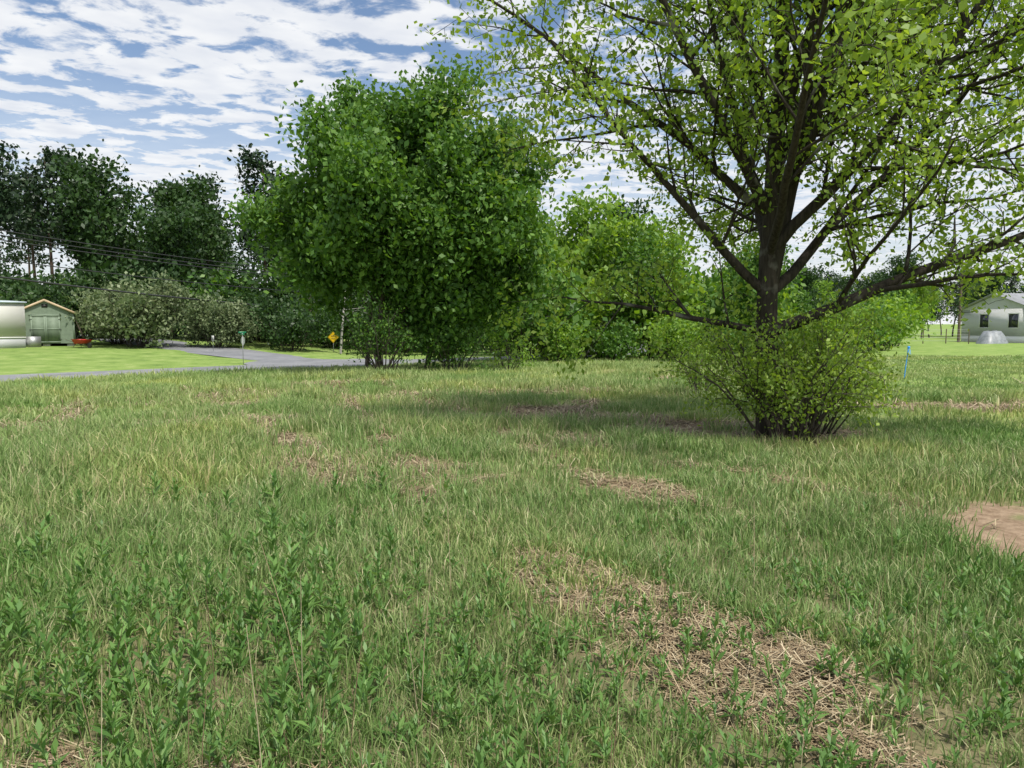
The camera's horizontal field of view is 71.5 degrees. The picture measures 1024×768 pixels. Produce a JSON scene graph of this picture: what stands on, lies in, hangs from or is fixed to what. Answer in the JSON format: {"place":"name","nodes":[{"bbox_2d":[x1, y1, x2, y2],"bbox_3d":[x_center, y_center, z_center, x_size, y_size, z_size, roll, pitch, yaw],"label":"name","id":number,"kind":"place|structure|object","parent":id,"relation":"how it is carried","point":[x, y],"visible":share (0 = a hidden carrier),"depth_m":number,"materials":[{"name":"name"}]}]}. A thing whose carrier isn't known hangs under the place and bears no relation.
{"place":"outdoors","nodes":[
{"label":"outdoors","id":0,"kind":"place"},
{"bbox_2d":[76,335,364,362],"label":"side road","id":1,"kind":"structure","parent":0,"point":[238,353],"depth_m":48.44,"materials":[{"name":"grey asphalt"}]},
{"bbox_2d":[244,359,390,365],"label":"junction road","id":2,"kind":"structure","parent":0,"point":[263,362],"depth_m":40.37,"materials":[{"name":"grey asphalt"}]},
{"bbox_2d":[0,347,645,382],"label":"road","id":3,"kind":"structure","parent":0,"point":[19,376],"depth_m":34.46,"materials":[{"name":"grey asphalt"}]},
{"bbox_2d":[0,324,1023,767],"bbox_3d":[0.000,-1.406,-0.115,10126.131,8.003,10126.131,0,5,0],"label":"ground","id":4,"kind":"structure","parent":0,"point":[96,356],"depth_m":3.86,"materials":[{"name":"green plant"}]},
{"bbox_2d":[0,140,20,227],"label":"tree","id":5,"kind":"object","parent":4,"relation":"on","point":[7,145],"visible":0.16,"depth_m":72.21,"materials":[{"name":"green plant"}]},
{"bbox_2d":[0,263,25,276],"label":"tree","id":6,"kind":"object","parent":4,"relation":"on","point":[14,271],"visible":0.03,"depth_m":71.39,"materials":[{"name":"green plant"}]},
{"bbox_2d":[0,143,32,243],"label":"tree","id":7,"kind":"object","parent":4,"relation":"on","point":[11,209],"visible":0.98,"depth_m":64.75,"materials":[{"name":"green plant"}]},
{"bbox_2d":[0,300,40,348],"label":"mobile home","id":8,"kind":"object","parent":4,"relation":"on","point":[12,326],"visible":0.92,"depth_m":49.01,"materials":[{"name":"white metal"}]},
{"bbox_2d":[0,258,46,289],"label":"tree","id":9,"kind":"object","parent":4,"relation":"on","point":[5,270],"visible":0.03,"depth_m":66.20,"materials":[{"name":"green plant"}]},
{"bbox_2d":[0,165,53,277],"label":"tree","id":10,"kind":"object","parent":4,"relation":"on","point":[19,175],"visible":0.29,"depth_m":84.02,"materials":[{"name":"green plant"}]},
{"bbox_2d":[0,194,57,276],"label":"tree","id":11,"kind":"object","parent":4,"relation":"on","point":[9,248],"visible":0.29,"depth_m":107.73,"materials":[{"name":"green plant"}]},
{"bbox_2d":[0,260,70,300],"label":"bush","id":12,"kind":"object","parent":4,"relation":"on","point":[9,282],"visible":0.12,"depth_m":62.13,"materials":[{"name":"green plant"}]},
{"bbox_2d":[11,142,78,282],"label":"tree","id":13,"kind":"object","parent":4,"relation":"on","point":[37,190],"visible":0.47,"depth_m":76.02,"materials":[{"name":"green plant"}]},
{"bbox_2d":[0,262,89,299],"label":"bush","id":14,"kind":"object","parent":4,"relation":"on","point":[31,283],"visible":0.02,"depth_m":62.47,"materials":[{"name":"green plant"}]},
{"bbox_2d":[1,269,99,338],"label":"bush","id":15,"kind":"object","parent":4,"relation":"on","point":[37,294],"visible":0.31,"depth_m":57.44,"materials":[{"name":"green plant"}]},
{"bbox_2d":[24,299,86,345],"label":"shed","id":16,"kind":"structure","parent":4,"relation":"on","point":[46,324],"depth_m":51.94,"materials":[{"name":"green"}]},
{"bbox_2d":[65,339,91,347],"bbox_3d":[-31.122,-2.916,51.277,2.123,0.632,0.798,2,5,20],"label":"wheelbarrow","id":17,"kind":"object","parent":4,"relation":"on","point":[82,342],"visible":0.99,"depth_m":50.97,"materials":[{"name":"red plastic"}]},
{"bbox_2d":[41,146,117,267],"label":"tree","id":18,"kind":"object","parent":4,"relation":"on","point":[62,237],"visible":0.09,"depth_m":72.92,"materials":[{"name":"green plant"}]},
{"bbox_2d":[35,139,161,277],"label":"tree","id":19,"kind":"object","parent":4,"relation":"on","point":[100,213],"visible":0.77,"depth_m":70.70,"materials":[{"name":"green plant"}]},
{"bbox_2d":[44,257,158,337],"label":"bush","id":20,"kind":"object","parent":4,"relation":"on","point":[67,274],"visible":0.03,"depth_m":61.37,"materials":[{"name":"green plant"}]},
{"bbox_2d":[60,282,152,344],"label":"silver bush","id":21,"kind":"object","parent":4,"relation":"on","point":[81,319],"visible":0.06,"depth_m":54.30,"materials":[{"name":"green plant"}]},
{"bbox_2d":[62,269,202,348],"bbox_3d":[-28.095,-5.450,52.840,8.898,6.229,8.215,1,5,14],"label":"silver bush","id":22,"kind":"object","parent":4,"relation":"on","point":[139,315],"visible":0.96,"depth_m":51.58,"materials":[{"name":"green plant"}]},
{"bbox_2d":[62,248,231,338],"bbox_3d":[-32.122,-7.851,65.643,14.146,9.401,11.583,-1,5,-10],"label":"bush","id":23,"kind":"object","parent":4,"relation":"on","point":[172,273],"visible":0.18,"depth_m":62.85,"materials":[{"name":"green plant"}]},
{"bbox_2d":[0,230,312,344],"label":"power line","id":24,"kind":"object","parent":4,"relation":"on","point":[123,274],"visible":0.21,"depth_m":47.87,"materials":[{"name":"black rubber"}]},
{"bbox_2d":[142,180,183,331],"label":"tree","id":25,"kind":"object","parent":4,"relation":"on","point":[157,185],"visible":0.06,"depth_m":85.15,"materials":[{"name":"green plant"}]},
{"bbox_2d":[113,191,222,336],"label":"tree","id":26,"kind":"object","parent":4,"relation":"on","point":[179,230],"visible":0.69,"depth_m":66.15,"materials":[{"name":"green plant"}]},
{"bbox_2d":[119,177,230,334],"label":"tree","id":27,"kind":"object","parent":4,"relation":"on","point":[193,185],"visible":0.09,"depth_m":73.15,"materials":[{"name":"green plant"}]},
{"bbox_2d":[146,274,241,337],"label":"bush","id":28,"kind":"object","parent":4,"relation":"on","point":[204,285],"visible":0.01,"depth_m":64.52,"materials":[{"name":"green plant"}]},
{"bbox_2d":[147,165,250,285],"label":"tree","id":29,"kind":"object","parent":4,"relation":"on","point":[213,245],"visible":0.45,"depth_m":72.81,"materials":[{"name":"green plant"}]},
{"bbox_2d":[190,171,235,258],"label":"tree","id":30,"kind":"object","parent":4,"relation":"on","point":[210,184],"visible":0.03,"depth_m":93.65,"materials":[{"name":"green plant"}]},
{"bbox_2d":[179,258,259,340],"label":"bush","id":31,"kind":"object","parent":4,"relation":"on","point":[217,280],"visible":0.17,"depth_m":62.48,"materials":[{"name":"green plant"}]},
{"bbox_2d":[178,290,273,347],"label":"silver bush","id":32,"kind":"object","parent":4,"relation":"on","point":[217,320],"visible":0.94,"depth_m":53.28,"materials":[{"name":"green plant"}]},
{"bbox_2d":[185,277,272,342],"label":"bush","id":33,"kind":"object","parent":4,"relation":"on","point":[257,292],"visible":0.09,"depth_m":60.45,"materials":[{"name":"green plant"}]},
{"bbox_2d":[218,230,246,283],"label":"tree","id":34,"kind":"object","parent":4,"relation":"on","point":[234,259],"visible":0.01,"depth_m":105.53,"materials":[{"name":"green plant"}]},
{"bbox_2d":[186,252,307,340],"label":"bush","id":35,"kind":"object","parent":4,"relation":"on","point":[255,281],"visible":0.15,"depth_m":63.87,"materials":[{"name":"green plant"}]},
{"bbox_2d":[230,223,279,279],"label":"tree","id":36,"kind":"object","parent":4,"relation":"on","point":[248,252],"visible":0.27,"depth_m":103.31,"materials":[{"name":"green plant"}]},
{"bbox_2d":[227,140,293,284],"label":"tree","id":37,"kind":"object","parent":4,"relation":"on","point":[251,162],"visible":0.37,"depth_m":79.13,"materials":[{"name":"green plant"}]},
{"bbox_2d":[223,284,326,345],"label":"bush","id":38,"kind":"object","parent":4,"relation":"on","point":[263,313],"visible":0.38,"depth_m":55.86,"materials":[{"name":"green plant"}]},
{"bbox_2d":[254,167,304,262],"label":"tree","id":39,"kind":"object","parent":4,"relation":"on","point":[265,249],"visible":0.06,"depth_m":74.04,"materials":[{"name":"green plant"}]},
{"bbox_2d":[248,300,343,350],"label":"bush","id":40,"kind":"object","parent":4,"relation":"on","point":[292,328],"visible":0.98,"depth_m":53.22,"materials":[{"name":"green plant"}]},
{"bbox_2d":[279,285,377,346],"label":"bush","id":41,"kind":"object","parent":4,"relation":"on","point":[280,292],"visible":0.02,"depth_m":62.94,"materials":[{"name":"green plant"}]},
{"bbox_2d":[310,308,352,347],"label":"bush","id":42,"kind":"object","parent":4,"relation":"on","point":[345,328],"visible":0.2,"depth_m":59.08,"materials":[{"name":"green plant"}]},
{"bbox_2d":[281,79,418,367],"bbox_3d":[-5.324,-6.267,30.933,7.755,11.570,8.948,-4,6,-43],"label":"tree","id":43,"kind":"object","parent":4,"relation":"on","point":[332,309],"visible":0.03,"depth_m":30.47,"materials":[{"name":"green plant"}]},
{"bbox_2d":[339,296,367,353],"bbox_3d":[-12.648,-5.944,54.676,4.052,7.360,4.856,0,5,0],"label":"snag wood","id":44,"kind":"object","parent":4,"relation":"on","point":[341,342],"visible":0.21,"depth_m":54.02,"materials":[{"name":"grey wood"}]},
{"bbox_2d":[319,287,403,346],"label":"bush","id":45,"kind":"object","parent":4,"relation":"on","point":[355,312],"visible":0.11,"depth_m":58.22,"materials":[{"name":"green plant"}]},
{"bbox_2d":[346,306,408,353],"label":"bush","id":46,"kind":"object","parent":4,"relation":"on","point":[366,312],"visible":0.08,"depth_m":54.66,"materials":[{"name":"green plant"}]},
{"bbox_2d":[319,278,436,370],"bbox_3d":[-5.072,-2.131,27.266,4.270,3.631,4.549,0,5,0],"label":"bush","id":47,"kind":"object","parent":4,"relation":"on","point":[384,327],"visible":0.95,"depth_m":26.91,"materials":[{"name":"green plant"}]},
{"bbox_2d":[220,50,552,367],"bbox_3d":[-4.620,-6.599,27.442,12.061,12.882,9.488,-3,5,-28],"label":"tree","id":48,"kind":"object","parent":4,"relation":"on","point":[341,215],"visible":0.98,"depth_m":26.05,"materials":[{"name":"green plant"}]},
{"bbox_2d":[415,320,496,370],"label":"bush","id":49,"kind":"object","parent":4,"relation":"on","point":[469,345],"visible":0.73,"depth_m":28.04,"materials":[{"name":"green plant"}]},
{"bbox_2d":[383,104,572,369],"bbox_3d":[-1.478,-5.791,29.564,8.050,10.834,7.524,0,5,0],"label":"tree","id":50,"kind":"object","parent":4,"relation":"on","point":[524,271],"visible":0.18,"depth_m":27.90,"materials":[{"name":"green plant"}]},
{"bbox_2d":[458,321,517,352],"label":"bush","id":51,"kind":"object","parent":4,"relation":"on","point":[480,339],"visible":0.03,"depth_m":57.35,"materials":[{"name":"green plant"}]},
{"bbox_2d":[476,328,516,354],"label":"bush","id":52,"kind":"object","parent":4,"relation":"on","point":[486,341],"visible":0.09,"depth_m":51.52,"materials":[{"name":"green plant"}]},
{"bbox_2d":[480,318,539,369],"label":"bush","id":53,"kind":"object","parent":4,"relation":"on","point":[493,343],"visible":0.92,"depth_m":29.19,"materials":[{"name":"green plant"}]},
{"bbox_2d":[75,427,945,767],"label":"dry plant stalks","id":54,"kind":"object","parent":4,"relation":"on","point":[467,671],"visible":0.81,"depth_m":2.54,"materials":[{"name":"plant"}]},
{"bbox_2d":[0,354,1023,767],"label":"grass tufts","id":55,"kind":"object","parent":4,"relation":"on","point":[58,460],"visible":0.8,"depth_m":5.49,"materials":[{"name":"green plant"}]},
{"bbox_2d":[0,464,1023,767],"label":"weeds","id":56,"kind":"object","parent":4,"relation":"on","point":[110,706],"visible":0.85,"depth_m":3.09,"materials":[{"name":"green plant"}]},
{"bbox_2d":[0,373,1023,767],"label":"straw grass","id":57,"kind":"structure","parent":4,"relation":"on","point":[866,747],"depth_m":3.51,"materials":[{"name":"beige plant"}]},
{"bbox_2d":[485,179,579,351],"bbox_3d":[0.215,-6.649,39.182,7.458,11.254,7.376,-5,7,-45],"label":"tree","id":58,"kind":"object","parent":4,"relation":"on","point":[556,248],"visible":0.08,"depth_m":38.67,"materials":[{"name":"green plant"}]},
{"bbox_2d":[471,261,607,362],"bbox_3d":[1.538,-3.994,37.659,7.660,6.595,7.844,-3,5,-30],"label":"bush","id":59,"kind":"object","parent":4,"relation":"on","point":[528,318],"visible":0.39,"depth_m":36.73,"materials":[{"name":"green plant"}]},
{"bbox_2d":[534,314,587,362],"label":"bush","id":60,"kind":"object","parent":4,"relation":"on","point":[564,335],"visible":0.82,"depth_m":35.40,"materials":[{"name":"green plant"}]},
{"bbox_2d":[517,268,636,359],"bbox_3d":[3.349,-4.159,40.529,7.345,5.996,7.384,1,5,7],"label":"bush","id":61,"kind":"object","parent":4,"relation":"on","point":[595,321],"visible":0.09,"depth_m":39.73,"materials":[{"name":"green plant"}]},
{"bbox_2d":[537,176,632,355],"bbox_3d":[4.649,-7.168,44.757,7.482,11.415,7.565,-2,5,-26],"label":"tree","id":62,"kind":"object","parent":4,"relation":"on","point":[601,256],"visible":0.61,"depth_m":43.95,"materials":[{"name":"green plant"}]},
{"bbox_2d":[539,194,658,349],"bbox_3d":[5.683,-7.665,50.813,8.615,11.444,8.300,-4,6,-44],"label":"tree","id":63,"kind":"object","parent":4,"relation":"on","point":[637,206],"visible":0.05,"depth_m":49.44,"materials":[{"name":"green plant"}]},
{"bbox_2d":[567,256,637,358],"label":"bush","id":64,"kind":"object","parent":4,"relation":"on","point":[604,269],"visible":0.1,"depth_m":41.87,"materials":[{"name":"green plant"}]},
{"bbox_2d":[588,316,649,360],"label":"bush","id":65,"kind":"object","parent":4,"relation":"on","point":[615,336],"visible":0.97,"depth_m":36.83,"materials":[{"name":"green plant"}]},
{"bbox_2d":[596,226,688,357],"bbox_3d":[7.278,-5.043,39.717,5.016,7.667,3.795,1,5,17],"label":"tree","id":66,"kind":"object","parent":4,"relation":"on","point":[644,251],"visible":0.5,"depth_m":39.20,"materials":[{"name":"green plant"}]},
{"bbox_2d":[568,255,730,359],"bbox_3d":[7.686,-4.359,40.313,7.632,6.198,7.593,4,6,42],"label":"bush","id":67,"kind":"object","parent":4,"relation":"on","point":[644,321],"visible":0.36,"depth_m":39.13,"materials":[{"name":"green plant"}]},
{"bbox_2d":[599,203,706,348],"bbox_3d":[8.177,-6.171,43.650,6.268,9.562,6.337,0,5,0],"label":"tree","id":68,"kind":"object","parent":4,"relation":"on","point":[628,224],"visible":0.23,"depth_m":42.47,"materials":[{"name":"green plant"}]},
{"bbox_2d":[623,259,713,356],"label":"bush","id":69,"kind":"object","parent":4,"relation":"on","point":[699,283],"visible":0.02,"depth_m":47.21,"materials":[{"name":"green plant"}]},
{"bbox_2d":[640,302,709,362],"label":"bush","id":70,"kind":"object","parent":4,"relation":"on","point":[675,328],"visible":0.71,"depth_m":35.90,"materials":[{"name":"green plant"}]},
{"bbox_2d":[654,218,711,353],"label":"tree","id":71,"kind":"object","parent":4,"relation":"on","point":[677,236],"visible":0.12,"depth_m":52.69,"materials":[{"name":"green plant"}]},
{"bbox_2d":[637,256,738,357],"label":"bush","id":72,"kind":"object","parent":4,"relation":"on","point":[713,304],"visible":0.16,"depth_m":40.66,"materials":[{"name":"green plant"}]},
{"bbox_2d":[662,328,736,393],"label":"bush","id":73,"kind":"object","parent":4,"relation":"on","point":[695,377],"visible":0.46,"depth_m":16.12,"materials":[{"name":"green plant"}]},
{"bbox_2d":[407,0,1023,437],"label":"tree","id":74,"kind":"object","parent":4,"relation":"on","point":[891,56],"visible":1,"depth_m":9.40,"materials":[{"name":"green plant"}]},
{"bbox_2d":[706,251,737,288],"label":"tree","id":75,"kind":"object","parent":4,"relation":"on","point":[728,265],"visible":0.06,"depth_m":49.01,"materials":[{"name":"green plant"}]},
{"bbox_2d":[695,266,751,356],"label":"bush","id":76,"kind":"object","parent":4,"relation":"on","point":[717,286],"visible":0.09,"depth_m":42.77,"materials":[{"name":"green plant"}]},
{"bbox_2d":[700,311,754,358],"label":"bush","id":77,"kind":"object","parent":4,"relation":"on","point":[732,334],"visible":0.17,"depth_m":37.51,"materials":[{"name":"green plant"}]},
{"bbox_2d":[706,253,805,354],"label":"bush","id":78,"kind":"object","parent":4,"relation":"on","point":[786,294],"visible":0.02,"depth_m":45.00,"materials":[{"name":"green plant"}]},
{"bbox_2d":[720,235,806,356],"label":"tree","id":79,"kind":"object","parent":4,"relation":"on","point":[752,263],"visible":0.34,"depth_m":38.98,"materials":[{"name":"green plant"}]},
{"bbox_2d":[630,272,909,443],"bbox_3d":[3.646,-0.306,9.833,3.837,2.402,3.891,0,5,0],"label":"bush","id":80,"kind":"object","parent":4,"relation":"on","point":[761,382],"visible":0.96,"depth_m":9.59,"materials":[{"name":"green plant"}]},
{"bbox_2d":[737,301,820,355],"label":"bush","id":81,"kind":"object","parent":4,"relation":"on","point":[778,315],"visible":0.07,"depth_m":38.74,"materials":[{"name":"green plant"}]},
{"bbox_2d":[785,282,816,314],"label":"tree","id":82,"kind":"object","parent":4,"relation":"on","point":[801,299],"visible":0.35,"depth_m":45.97,"materials":[{"name":"green plant"}]},
{"bbox_2d":[780,262,829,307],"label":"tree","id":83,"kind":"object","parent":4,"relation":"on","point":[810,279],"visible":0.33,"depth_m":69.01,"materials":[{"name":"green plant"}]},
{"bbox_2d":[784,309,852,357],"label":"bush","id":84,"kind":"object","parent":4,"relation":"on","point":[841,330],"visible":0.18,"depth_m":36.47,"materials":[{"name":"green plant"}]},
{"bbox_2d":[813,275,837,304],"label":"tree","id":85,"kind":"object","parent":4,"relation":"on","point":[830,283],"visible":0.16,"depth_m":85.75,"materials":[{"name":"green plant"}]},
{"bbox_2d":[746,332,910,435],"bbox_3d":[4.659,0.027,10.600,2.223,1.630,2.276,3,6,32],"label":"bush","id":86,"kind":"object","parent":4,"relation":"on","point":[830,429],"visible":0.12,"depth_m":10.43,"materials":[{"name":"green plant"}]},
{"bbox_2d":[804,287,864,307],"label":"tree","id":87,"kind":"object","parent":4,"relation":"on","point":[821,298],"visible":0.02,"depth_m":65.93,"materials":[{"name":"green plant"}]},
{"bbox_2d":[790,292,886,349],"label":"bush","id":88,"kind":"object","parent":4,"relation":"on","point":[854,308],"visible":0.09,"depth_m":43.05,"materials":[{"name":"green plant"}]},
{"bbox_2d":[829,272,880,302],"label":"tree","id":89,"kind":"object","parent":4,"relation":"on","point":[842,283],"visible":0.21,"depth_m":92.76,"materials":[{"name":"green plant"}]},
{"bbox_2d":[838,300,901,352],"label":"bush","id":90,"kind":"object","parent":4,"relation":"on","point":[876,329],"visible":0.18,"depth_m":45.71,"materials":[{"name":"green plant"}]},
{"bbox_2d":[852,270,887,302],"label":"tree","id":91,"kind":"object","parent":4,"relation":"on","point":[873,281],"visible":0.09,"depth_m":109.67,"materials":[{"name":"green plant"}]},
{"bbox_2d":[857,292,929,350],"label":"bush","id":92,"kind":"object","parent":4,"relation":"on","point":[899,325],"visible":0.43,"depth_m":49.05,"materials":[{"name":"green plant"}]},
{"bbox_2d":[868,250,923,304],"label":"tree","id":93,"kind":"object","parent":4,"relation":"on","point":[896,262],"visible":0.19,"depth_m":95.20,"materials":[{"name":"green plant"}]},
{"bbox_2d":[880,282,918,337],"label":"tree","id":94,"kind":"object","parent":4,"relation":"on","point":[903,291],"visible":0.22,"depth_m":85.25,"materials":[{"name":"green plant"}]},
{"bbox_2d":[868,290,940,345],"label":"bush","id":95,"kind":"object","parent":4,"relation":"on","point":[905,308],"visible":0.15,"depth_m":58.78,"materials":[{"name":"green plant"}]},
{"bbox_2d":[907,278,944,336],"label":"tree","id":96,"kind":"object","parent":4,"relation":"on","point":[922,290],"visible":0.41,"depth_m":93.02,"materials":[{"name":"green plant"}]},
{"bbox_2d":[928,287,947,334],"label":"tree","id":97,"kind":"object","parent":4,"relation":"on","point":[939,316],"visible":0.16,"depth_m":123.49,"materials":[{"name":"green plant"}]},
{"bbox_2d":[911,329,969,343],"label":"fence wire","id":98,"kind":"object","parent":4,"relation":"on","point":[946,337],"visible":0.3,"depth_m":65.27,"materials":[{"name":"metal"}]},
{"bbox_2d":[941,273,979,336],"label":"tree","id":99,"kind":"object","parent":4,"relation":"on","point":[950,308],"visible":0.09,"depth_m":106.59,"materials":[{"name":"green plant"}]},
{"bbox_2d":[957,261,963,341],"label":"utility pole","id":100,"kind":"object","parent":4,"relation":"on","point":[959,324],"visible":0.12,"depth_m":70.62,"materials":[{"name":"brown wood"}]},
{"bbox_2d":[952,268,974,303],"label":"tree","id":101,"kind":"object","parent":4,"relation":"on","point":[966,293],"visible":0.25,"depth_m":101.34,"materials":[{"name":"green plant"}]},
{"bbox_2d":[944,267,1017,322],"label":"tree","id":102,"kind":"object","parent":4,"relation":"on","point":[987,292],"visible":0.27,"depth_m":84.63,"materials":[{"name":"green plant"}]},
{"bbox_2d":[957,293,1023,342],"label":"house","id":103,"kind":"structure","parent":4,"relation":"on","point":[1009,322],"depth_m":69.61,"materials":[{"name":"wood"}]},
{"bbox_2d":[975,330,1007,343],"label":"tarp cover","id":104,"kind":"object","parent":4,"relation":"on","point":[992,337],"visible":1,"depth_m":65.84,"materials":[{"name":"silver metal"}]},
{"bbox_2d":[1001,276,1020,292],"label":"tree","id":105,"kind":"object","parent":4,"relation":"on","point":[1010,283],"visible":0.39,"depth_m":122.92,"materials":[{"name":"green plant"}]},
{"bbox_2d":[0,0,1023,323],"label":"sky","id":106,"kind":"structure","parent":0,"point":[172,87],"materials":[{"name":"blue"}]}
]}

